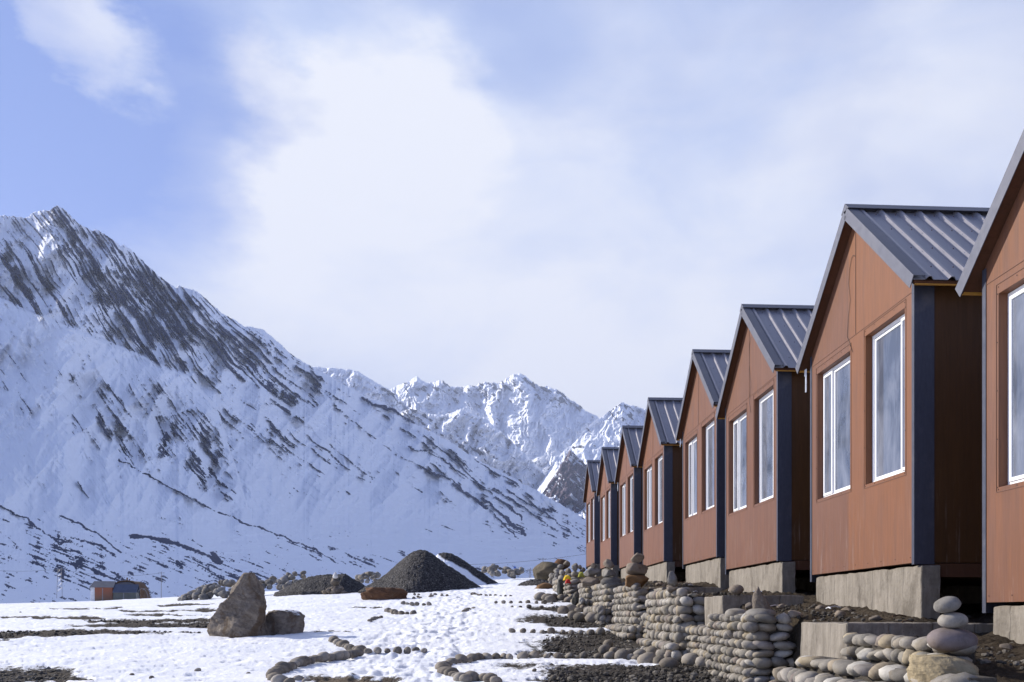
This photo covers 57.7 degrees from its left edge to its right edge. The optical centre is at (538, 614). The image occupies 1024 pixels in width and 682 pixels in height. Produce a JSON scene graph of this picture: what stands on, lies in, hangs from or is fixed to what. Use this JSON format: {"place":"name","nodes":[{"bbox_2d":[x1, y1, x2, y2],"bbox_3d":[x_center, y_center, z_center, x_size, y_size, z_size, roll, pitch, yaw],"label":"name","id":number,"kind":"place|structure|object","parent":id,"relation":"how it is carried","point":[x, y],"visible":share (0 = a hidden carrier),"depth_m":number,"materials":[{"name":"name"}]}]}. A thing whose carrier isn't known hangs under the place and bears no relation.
{"place":"outdoors","nodes":[
{"label":"outdoors","id":0,"kind":"place"},
{"bbox_2d":[0,205,586,603],"bbox_3d":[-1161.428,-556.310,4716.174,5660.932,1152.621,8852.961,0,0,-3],"label":"snowy mountain","id":1,"kind":"structure","parent":0,"point":[183,440],"depth_m":2255.82,"materials":[{"name":"snow"}]},
{"bbox_2d":[313,366,408,412],"bbox_3d":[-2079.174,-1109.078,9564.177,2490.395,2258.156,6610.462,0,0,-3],"label":"side range","id":2,"kind":"structure","parent":0,"point":[366,387],"depth_m":8280.35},
{"bbox_2d":[0,578,726,681],"bbox_3d":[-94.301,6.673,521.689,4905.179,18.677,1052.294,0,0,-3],"label":"snow field","id":3,"kind":"structure","parent":0,"point":[442,628],"depth_m":18.99,"materials":[{"name":"snow"}]},
{"bbox_2d":[90,581,115,600],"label":"hut","id":4,"kind":"object","parent":3,"relation":"on","point":[101,591],"visible":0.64,"depth_m":92.19,"materials":[{"name":"metal"}]},
{"bbox_2d":[112,584,139,599],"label":"hut","id":5,"kind":"object","parent":3,"relation":"on","point":[124,591],"visible":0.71,"depth_m":92.34,"materials":[{"name":"metal"}]},
{"bbox_2d":[116,578,149,598],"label":"tarp shelter","id":6,"kind":"object","parent":3,"relation":"on","point":[141,585],"visible":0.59,"depth_m":95.50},
{"bbox_2d":[198,594,208,599],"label":"heaped boulder","id":7,"kind":"object","parent":3,"relation":"on","point":[203,596],"visible":0.85,"depth_m":49.29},
{"bbox_2d":[218,590,228,597],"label":"heaped boulder","id":8,"kind":"object","parent":3,"relation":"on","point":[223,594],"visible":0.94,"depth_m":49.38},
{"bbox_2d":[207,572,270,637],"bbox_3d":[-6.555,-0.190,20.347,1.371,1.468,1.088,0,0,-3],"label":"boulder","id":9,"kind":"object","parent":3,"relation":"on","point":[240,612],"visible":0.93,"depth_m":20.04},
{"bbox_2d":[271,674,287,681],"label":"kerb stone","id":10,"kind":"object","parent":3,"relation":"on","point":[278,678],"visible":0.83,"depth_m":11.12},
{"bbox_2d":[275,661,293,670],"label":"kerb stone","id":11,"kind":"object","parent":3,"relation":"on","point":[287,664],"visible":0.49,"depth_m":12.83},
{"bbox_2d":[266,609,304,634],"bbox_3d":[-5.744,0.205,20.899,0.984,0.653,0.870,0,0,-3],"label":"boulder","id":12,"kind":"object","parent":3,"relation":"on","point":[283,621],"visible":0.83,"depth_m":20.61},
{"bbox_2d":[289,658,303,666],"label":"kerb stone","id":13,"kind":"object","parent":3,"relation":"on","point":[300,660],"visible":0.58,"depth_m":13.72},
{"bbox_2d":[273,574,364,596],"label":"soil heap","id":14,"kind":"object","parent":3,"relation":"on","point":[316,584],"visible":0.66,"depth_m":45.95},
{"bbox_2d":[317,651,329,661],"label":"kerb stone","id":15,"kind":"object","parent":3,"relation":"on","point":[325,656],"visible":0.8,"depth_m":14.70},
{"bbox_2d":[332,651,343,660],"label":"kerb stone","id":16,"kind":"object","parent":3,"relation":"on","point":[339,655],"visible":0.72,"depth_m":14.98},
{"bbox_2d":[341,650,349,659],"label":"kerb stone","id":17,"kind":"object","parent":3,"relation":"on","point":[346,655],"visible":0.48,"depth_m":15.20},
{"bbox_2d":[0,599,735,681],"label":"loose gravel","id":18,"kind":"structure","parent":3,"relation":"on","point":[645,675],"depth_m":13.16,"materials":[{"name":"gravel"}]},
{"bbox_2d":[360,587,407,599],"bbox_3d":[-6.076,-0.786,36.560,1.830,0.584,1.317,0,0,-3],"label":"rust block","id":19,"kind":"object","parent":3,"relation":"on","point":[376,593],"depth_m":36.04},
{"bbox_2d":[393,646,401,653],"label":"kerb stone","id":20,"kind":"object","parent":3,"relation":"on","point":[398,649],"visible":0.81,"depth_m":16.36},
{"bbox_2d":[358,550,479,592],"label":"gravel heap","id":21,"kind":"object","parent":3,"relation":"on","point":[417,571],"visible":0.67,"depth_m":43.59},
{"bbox_2d":[444,667,458,675],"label":"kerb stone","id":22,"kind":"object","parent":3,"relation":"on","point":[447,671],"visible":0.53,"depth_m":12.10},
{"bbox_2d":[453,672,466,680],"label":"kerb stone","id":23,"kind":"object","parent":3,"relation":"on","point":[456,676],"visible":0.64,"depth_m":11.49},
{"bbox_2d":[455,654,467,662],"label":"kerb stone","id":24,"kind":"object","parent":3,"relation":"on","point":[463,657],"visible":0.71,"depth_m":14.34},
{"bbox_2d":[459,674,472,681],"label":"kerb stone","id":25,"kind":"object","parent":3,"relation":"on","point":[465,678],"visible":1,"depth_m":11.41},
{"bbox_2d":[436,552,497,584],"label":"gravel heap","id":26,"kind":"object","parent":3,"relation":"on","point":[467,570],"visible":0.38,"depth_m":48.40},
{"bbox_2d":[465,670,478,681],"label":"kerb stone","id":27,"kind":"object","parent":3,"relation":"on","point":[474,674],"visible":0.56,"depth_m":11.55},
{"bbox_2d":[467,653,478,660],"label":"kerb stone","id":28,"kind":"object","parent":3,"relation":"on","point":[474,656],"visible":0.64,"depth_m":14.68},
{"bbox_2d":[483,673,496,681],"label":"kerb stone","id":29,"kind":"object","parent":3,"relation":"on","point":[487,677],"visible":0.69,"depth_m":11.36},
{"bbox_2d":[490,676,501,681],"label":"kerb stone","id":30,"kind":"object","parent":3,"relation":"on","point":[495,679],"visible":1,"depth_m":11.22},
{"bbox_2d":[517,651,527,658],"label":"kerb stone","id":31,"kind":"object","parent":3,"relation":"on","point":[522,655],"visible":0.84,"depth_m":15.05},
{"bbox_2d":[518,579,548,585],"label":"moss mound","id":32,"kind":"object","parent":3,"relation":"on","point":[532,582],"visible":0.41,"depth_m":44.10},
{"bbox_2d":[529,651,539,658],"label":"kerb stone","id":33,"kind":"object","parent":3,"relation":"on","point":[534,654],"visible":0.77,"depth_m":15.09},
{"bbox_2d":[534,592,545,598],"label":"loose stone","id":34,"kind":"object","parent":3,"relation":"on","point":[538,595],"visible":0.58,"depth_m":32.87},
{"bbox_2d":[535,583,552,588],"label":"tawny boulder","id":35,"kind":"object","parent":3,"relation":"on","point":[545,586],"visible":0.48,"depth_m":39.80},
{"bbox_2d":[544,595,556,602],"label":"loose stone","id":36,"kind":"object","parent":3,"relation":"on","point":[550,598],"visible":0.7,"depth_m":31.03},
{"bbox_2d":[553,652,562,658],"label":"kerb stone","id":37,"kind":"object","parent":3,"relation":"on","point":[557,655],"visible":0.86,"depth_m":15.22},
{"bbox_2d":[557,606,568,613],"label":"loose stone","id":38,"kind":"object","parent":3,"relation":"on","point":[562,609],"visible":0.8,"depth_m":26.35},
{"bbox_2d":[572,592,578,604],"bbox_3d":[1.085,-0.465,27.512,0.226,0.436,0.280,0,0,-3],"label":"dark slab","id":39,"kind":"object","parent":3,"relation":"on","point":[575,599],"depth_m":27.44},
{"bbox_2d":[573,612,584,621],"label":"loose stone","id":40,"kind":"object","parent":3,"relation":"on","point":[578,616],"visible":0.94,"depth_m":24.23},
{"bbox_2d":[585,612,595,622],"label":"loose stone","id":41,"kind":"object","parent":3,"relation":"on","point":[589,616],"visible":0.59,"depth_m":23.80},
{"bbox_2d":[596,627,604,634],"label":"kerb stone","id":42,"kind":"object","parent":3,"relation":"on","point":[600,630],"visible":0.94,"depth_m":20.31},
{"bbox_2d":[598,644,610,653],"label":"loose stone","id":43,"kind":"object","parent":3,"relation":"on","point":[604,648],"visible":0.73,"depth_m":16.34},
{"bbox_2d":[604,651,614,658],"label":"kerb stone","id":44,"kind":"object","parent":3,"relation":"on","point":[608,654],"visible":0.75,"depth_m":15.19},
{"bbox_2d":[614,648,629,659],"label":"loose stone","id":45,"kind":"object","parent":3,"relation":"on","point":[622,653],"visible":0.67,"depth_m":14.91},
{"bbox_2d":[633,649,645,654],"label":"loose stone","id":46,"kind":"object","parent":3,"relation":"on","point":[639,651],"visible":0.47,"depth_m":15.31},
{"bbox_2d":[637,652,655,663],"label":"loose stone","id":47,"kind":"object","parent":3,"relation":"on","point":[647,657],"visible":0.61,"depth_m":14.21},
{"bbox_2d":[645,645,656,653],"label":"loose stone","id":48,"kind":"object","parent":3,"relation":"on","point":[651,648],"visible":0.37,"depth_m":15.71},
{"bbox_2d":[653,656,662,663],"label":"loose stone","id":49,"kind":"object","parent":3,"relation":"on","point":[656,659],"visible":0.53,"depth_m":14.01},
{"bbox_2d":[656,649,665,657],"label":"loose stone","id":50,"kind":"object","parent":3,"relation":"on","point":[661,652],"visible":0.25,"depth_m":15.05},
{"bbox_2d":[659,657,678,667],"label":"loose stone","id":51,"kind":"object","parent":3,"relation":"on","point":[669,662],"visible":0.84,"depth_m":13.56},
{"bbox_2d":[681,653,698,665],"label":"loose stone","id":52,"kind":"object","parent":3,"relation":"on","point":[688,658],"visible":0.63,"depth_m":14.20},
{"bbox_2d":[695,656,705,666],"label":"loose stone","id":53,"kind":"object","parent":3,"relation":"on","point":[699,660],"visible":0.43,"depth_m":13.76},
{"bbox_2d":[400,409,545,488],"bbox_3d":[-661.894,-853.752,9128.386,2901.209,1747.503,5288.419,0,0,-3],"label":"spur","id":54,"kind":"structure","parent":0,"point":[484,440],"depth_m":7462.59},
{"bbox_2d":[390,373,598,473],"bbox_3d":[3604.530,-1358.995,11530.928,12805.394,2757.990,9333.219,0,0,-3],"label":"range","id":55,"kind":"structure","parent":0,"point":[542,428],"depth_m":9871.79,"materials":[{"name":"snow"}]},
{"bbox_2d":[0,0,1023,417],"label":"sky","id":56,"kind":"structure","parent":0,"point":[579,199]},
{"bbox_2d":[542,449,586,512],"bbox_3d":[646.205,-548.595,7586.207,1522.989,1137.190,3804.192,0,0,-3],"label":"mountain","id":57,"kind":"structure","parent":0,"point":[565,486],"depth_m":6133.26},
{"bbox_2d":[536,402,645,519],"bbox_3d":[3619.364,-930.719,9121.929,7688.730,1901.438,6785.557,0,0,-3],"label":"bright spur","id":58,"kind":"structure","parent":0,"point":[597,435],"depth_m":7545.60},
{"bbox_2d":[565,576,1023,681],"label":"dirt terrace","id":59,"kind":"structure","parent":0,"point":[1001,672],"depth_m":10.70,"materials":[{"name":"soil"}]},
{"bbox_2d":[533,562,560,580],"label":"brown boulder","id":60,"kind":"object","parent":59,"relation":"on","point":[542,570],"visible":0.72,"depth_m":47.64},
{"bbox_2d":[554,559,569,569],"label":"brown boulder","id":61,"kind":"object","parent":60,"relation":"on","point":[559,561],"visible":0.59,"depth_m":48.72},
{"bbox_2d":[552,579,564,591],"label":"cobble pier","id":62,"kind":"structure","parent":59,"relation":"on","point":[554,583],"depth_m":37.58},
{"bbox_2d":[563,579,582,598],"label":"cobble pier","id":63,"kind":"structure","parent":59,"relation":"on","point":[571,589],"depth_m":32.62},
{"bbox_2d":[557,579,563,594],"bbox_3d":[0.811,-0.893,34.523,0.248,0.880,0.266,0,0,-37],"label":"dark slab","id":64,"kind":"object","parent":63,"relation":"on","point":[560,586],"depth_m":34.46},
{"bbox_2d":[570,583,599,608],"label":"cobble pier","id":65,"kind":"structure","parent":59,"relation":"on","point":[585,597],"depth_m":28.31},
{"bbox_2d":[581,576,599,587],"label":"stacked rock","id":66,"kind":"object","parent":65,"relation":"on","point":[590,581],"visible":0.84,"depth_m":28.27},
{"bbox_2d":[584,567,599,576],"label":"stacked rock","id":67,"kind":"object","parent":66,"relation":"on","point":[590,571],"visible":1,"depth_m":28.35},
{"bbox_2d":[583,460,601,576],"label":"cabin","id":68,"kind":"object","parent":59,"relation":"on","point":[591,499],"visible":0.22,"depth_m":40.84,"materials":[{"name":"brown wood"}]},
{"bbox_2d":[583,582,624,623],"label":"cobble pier","id":69,"kind":"structure","parent":59,"relation":"on","point":[602,599],"depth_m":23.75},
{"bbox_2d":[601,577,621,584],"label":"stacked rock","id":70,"kind":"object","parent":69,"relation":"on","point":[606,580],"visible":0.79,"depth_m":23.77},
{"bbox_2d":[602,568,615,576],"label":"stacked rock","id":71,"kind":"object","parent":70,"relation":"on","point":[606,572],"visible":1,"depth_m":23.87,"materials":[{"name":"grey stone"}]},
{"bbox_2d":[603,559,614,568],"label":"stacked rock","id":72,"kind":"object","parent":71,"relation":"on","point":[608,563],"visible":1,"depth_m":23.82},
{"bbox_2d":[596,447,620,576],"bbox_3d":[5.190,-3.513,36.301,5.491,6.032,3.781,0,0,-3],"label":"cabin","id":73,"kind":"object","parent":59,"relation":"on","point":[607,491],"visible":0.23,"depth_m":35.63,"materials":[{"name":"brown wood"}]},
{"bbox_2d":[603,497,604,540],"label":"window","id":74,"kind":"structure","parent":73,"relation":"in","point":[604,497],"depth_m":37.20,"materials":[{"name":"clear glass"}]},
{"bbox_2d":[614,425,644,578],"bbox_3d":[5.507,-3.273,31.011,5.491,6.032,3.781,0,0,-3],"label":"cabin","id":75,"kind":"object","parent":59,"relation":"on","point":[628,479],"visible":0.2,"depth_m":30.52,"materials":[{"name":"brown wood"}]},
{"bbox_2d":[623,483,625,535],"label":"window","id":76,"kind":"structure","parent":75,"relation":"in","point":[624,486],"depth_m":31.85,"materials":[{"name":"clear glass"}]},
{"bbox_2d":[630,476,632,531],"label":"window","id":77,"kind":"structure","parent":75,"relation":"in","point":[631,479],"depth_m":30.48,"materials":[{"name":"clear glass"}]},
{"bbox_2d":[605,583,656,641],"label":"cobble pier","id":78,"kind":"structure","parent":59,"relation":"on","point":[629,608],"depth_m":19.47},
{"bbox_2d":[625,574,648,587],"bbox_3d":[2.062,-0.698,19.441,0.506,0.294,0.405,0,0,17],"label":"stacked rock","id":79,"kind":"object","parent":78,"relation":"on","point":[632,579],"visible":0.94,"depth_m":19.31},
{"bbox_2d":[625,563,647,574],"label":"stacked rock","id":80,"kind":"object","parent":79,"relation":"on","point":[636,568],"visible":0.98,"depth_m":19.33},
{"bbox_2d":[631,553,643,562],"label":"stacked rock","id":81,"kind":"object","parent":80,"relation":"on","point":[637,558],"visible":0.98,"depth_m":19.37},
{"bbox_2d":[640,613,648,637],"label":"cobble wall","id":82,"kind":"structure","parent":59,"relation":"on","point":[644,621],"depth_m":18.86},
{"bbox_2d":[637,397,685,581],"bbox_3d":[5.798,-3.074,26.169,5.491,6.032,3.781,0,0,-3],"label":"cabin","id":83,"kind":"object","parent":59,"relation":"on","point":[659,461],"visible":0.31,"depth_m":25.32,"materials":[{"name":"brown wood"}]},
{"bbox_2d":[647,466,651,528],"bbox_3d":[3.258,-3.375,26.788,0.067,1.784,1.182,0,0,-3],"label":"window","id":84,"kind":"structure","parent":83,"relation":"in","point":[649,472],"depth_m":27.01,"materials":[{"name":"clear glass"}]},
{"bbox_2d":[658,456,661,523],"bbox_3d":[3.355,-3.385,25.176,0.067,1.844,1.072,0,0,-3],"label":"window","id":85,"kind":"structure","parent":83,"relation":"in","point":[660,459],"depth_m":25.51,"materials":[{"name":"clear glass"}]},
{"bbox_2d":[636,588,704,661],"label":"cobble pier","id":86,"kind":"structure","parent":59,"relation":"on","point":[672,616],"depth_m":15.11,"materials":[{"name":"stone"}]},
{"bbox_2d":[667,586,675,592],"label":"base stone","id":87,"kind":"object","parent":86,"relation":"on","point":[670,589],"visible":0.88,"depth_m":15.06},
{"bbox_2d":[667,571,677,585],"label":"pointed stone","id":88,"kind":"object","parent":87,"relation":"on","point":[672,579],"visible":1,"depth_m":15.07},
{"bbox_2d":[654,587,722,593],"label":"concrete block","id":89,"kind":"structure","parent":59,"relation":"on","point":[707,589],"depth_m":18.23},
{"bbox_2d":[684,624,712,669],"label":"cobble wall","id":90,"kind":"structure","parent":59,"relation":"on","point":[696,637],"depth_m":14.14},
{"bbox_2d":[675,349,730,589],"bbox_3d":[6.129,-2.844,20.649,5.491,6.032,3.781,0,0,-3],"label":"cabin","id":91,"kind":"object","parent":59,"relation":"on","point":[700,432],"visible":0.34,"depth_m":20.19,"materials":[{"name":"brown wood"}]},
{"bbox_2d":[689,437,696,516],"bbox_3d":[3.589,-3.145,21.268,0.067,1.784,1.182,0,0,-3],"label":"window","id":92,"kind":"structure","parent":91,"relation":"in","point":[693,444],"depth_m":21.45,"materials":[{"name":"clear glass"}]},
{"bbox_2d":[706,421,713,509],"bbox_3d":[3.686,-3.155,19.656,0.067,1.844,1.072,0,0,-3],"label":"window","id":93,"kind":"structure","parent":91,"relation":"in","point":[710,428],"depth_m":19.90,"materials":[{"name":"clear glass"}]},
{"bbox_2d":[705,612,795,681],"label":"cobble pier","id":94,"kind":"structure","parent":59,"relation":"on","point":[749,648],"depth_m":10.95,"materials":[{"name":"stone"}]},
{"bbox_2d":[725,608,745,618],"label":"oval stone","id":95,"kind":"object","parent":94,"relation":"on","point":[732,612],"visible":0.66,"depth_m":11.54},
{"bbox_2d":[745,608,775,616],"bbox_3d":[2.644,-0.008,11.059,0.356,0.152,0.400,0,0,-3],"label":"oval stone","id":96,"kind":"object","parent":94,"relation":"on","point":[754,612],"visible":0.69,"depth_m":10.92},
{"bbox_2d":[752,586,771,609],"bbox_3d":[2.643,-0.182,11.023,0.209,0.318,0.155,0,0,-18],"label":"pointed stone","id":97,"kind":"object","parent":94,"relation":"on","point":[759,600],"visible":0.88,"depth_m":10.98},
{"bbox_2d":[704,595,803,624],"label":"concrete block","id":98,"kind":"structure","parent":59,"relation":"on","point":[723,604],"depth_m":13.48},
{"bbox_2d":[729,585,743,594],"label":"oval stone","id":99,"kind":"object","parent":98,"relation":"on","point":[736,589],"visible":1,"depth_m":13.35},
{"bbox_2d":[715,304,829,592],"bbox_3d":[6.362,-2.538,16.756,5.491,6.032,3.781,0,0,-3],"label":"cabin","id":100,"kind":"object","parent":59,"relation":"on","point":[763,409],"visible":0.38,"depth_m":15.95,"materials":[{"name":"brown wood"}]},
{"bbox_2d":[733,413,745,511],"bbox_3d":[3.823,-2.840,17.375,0.067,1.784,1.182,0,0,-3],"label":"window","id":101,"kind":"structure","parent":100,"relation":"in","point":[739,425],"depth_m":17.60,"materials":[{"name":"clear glass"}]},
{"bbox_2d":[759,389,772,502],"bbox_3d":[3.919,-2.850,15.763,0.067,1.844,1.072,0,0,-3],"label":"window","id":102,"kind":"structure","parent":100,"relation":"in","point":[766,402],"depth_m":15.97,"materials":[{"name":"clear glass"}]},
{"bbox_2d":[788,610,801,617],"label":"dirt clod","id":103,"kind":"object","parent":59,"relation":"on","point":[793,613],"visible":0.92,"depth_m":10.89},
{"bbox_2d":[571,576,1023,669],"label":"terrace rubble","id":104,"kind":"object","parent":59,"relation":"on","point":[981,660],"visible":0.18,"depth_m":10.77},
{"bbox_2d":[834,610,846,617],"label":"dirt clod","id":105,"kind":"object","parent":59,"relation":"on","point":[838,613],"visible":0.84,"depth_m":11.03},
{"bbox_2d":[769,632,996,681],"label":"cobble wall","id":106,"kind":"structure","parent":59,"relation":"on","point":[882,658],"depth_m":7.46,"materials":[{"name":"stone"}]},
{"bbox_2d":[906,654,978,681],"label":"flat rock","id":107,"kind":"object","parent":106,"relation":"on","point":[926,668],"visible":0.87,"depth_m":6.24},
{"bbox_2d":[926,628,977,651],"bbox_3d":[2.857,0.175,6.441,0.340,0.172,0.281,0,0,-3],"label":"balanced stone","id":108,"kind":"object","parent":106,"relation":"on","point":[948,639],"visible":0.99,"depth_m":6.33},
{"bbox_2d":[937,612,967,627],"bbox_3d":[2.865,0.040,6.426,0.198,0.115,0.171,0,0,-3],"label":"balanced stone","id":109,"kind":"object","parent":108,"relation":"on","point":[952,620],"visible":1,"depth_m":6.36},
{"bbox_2d":[933,596,960,612],"bbox_3d":[2.828,-0.069,6.422,0.181,0.119,0.149,0,0,-3],"label":"balanced stone","id":110,"kind":"object","parent":109,"relation":"on","point":[947,604],"visible":1,"depth_m":6.37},
{"bbox_2d":[800,622,992,668],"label":"concrete block","id":111,"kind":"structure","parent":59,"relation":"on","point":[824,639],"depth_m":9.11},
{"bbox_2d":[795,204,1023,618],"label":"cabin","id":112,"kind":"object","parent":59,"relation":"on","point":[890,358],"visible":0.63,"depth_m":11.05,"materials":[{"name":"brown wood"}]},
{"bbox_2d":[823,356,849,497],"bbox_3d":[4.107,-2.530,12.634,0.067,1.784,1.182,0,0,-3],"label":"window","id":113,"kind":"structure","parent":112,"relation":"in","point":[836,382],"depth_m":12.80,"materials":[{"name":"clear glass"}]},
{"bbox_2d":[872,314,904,481],"bbox_3d":[4.204,-2.540,11.022,0.067,1.844,1.072,0,0,-3],"label":"window","id":114,"kind":"structure","parent":112,"relation":"in","point":[888,345],"depth_m":11.15,"materials":[{"name":"clear glass"}]},
{"bbox_2d":[955,130,1023,643],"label":"cabin","id":115,"kind":"object","parent":59,"relation":"on","point":[992,274],"visible":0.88,"depth_m":8.54,"materials":[{"name":"brown wood"}]},
{"bbox_2d":[1008,284,1023,484],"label":"window","id":116,"kind":"structure","parent":115,"relation":"in","point":[1016,297],"depth_m":8.43,"materials":[{"name":"clear glass"}]},
{"bbox_2d":[999,643,1012,648],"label":"dirt clod","id":117,"kind":"object","parent":59,"relation":"on","point":[1007,645],"visible":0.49,"depth_m":7.83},
{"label":"cairn stone","id":118,"kind":"object","parent":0,"visible":0},
{"bbox_2d":[330,578,339,585],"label":"cairn stone","id":119,"kind":"object","parent":118,"relation":"on","point":[335,582],"visible":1,"depth_m":44.28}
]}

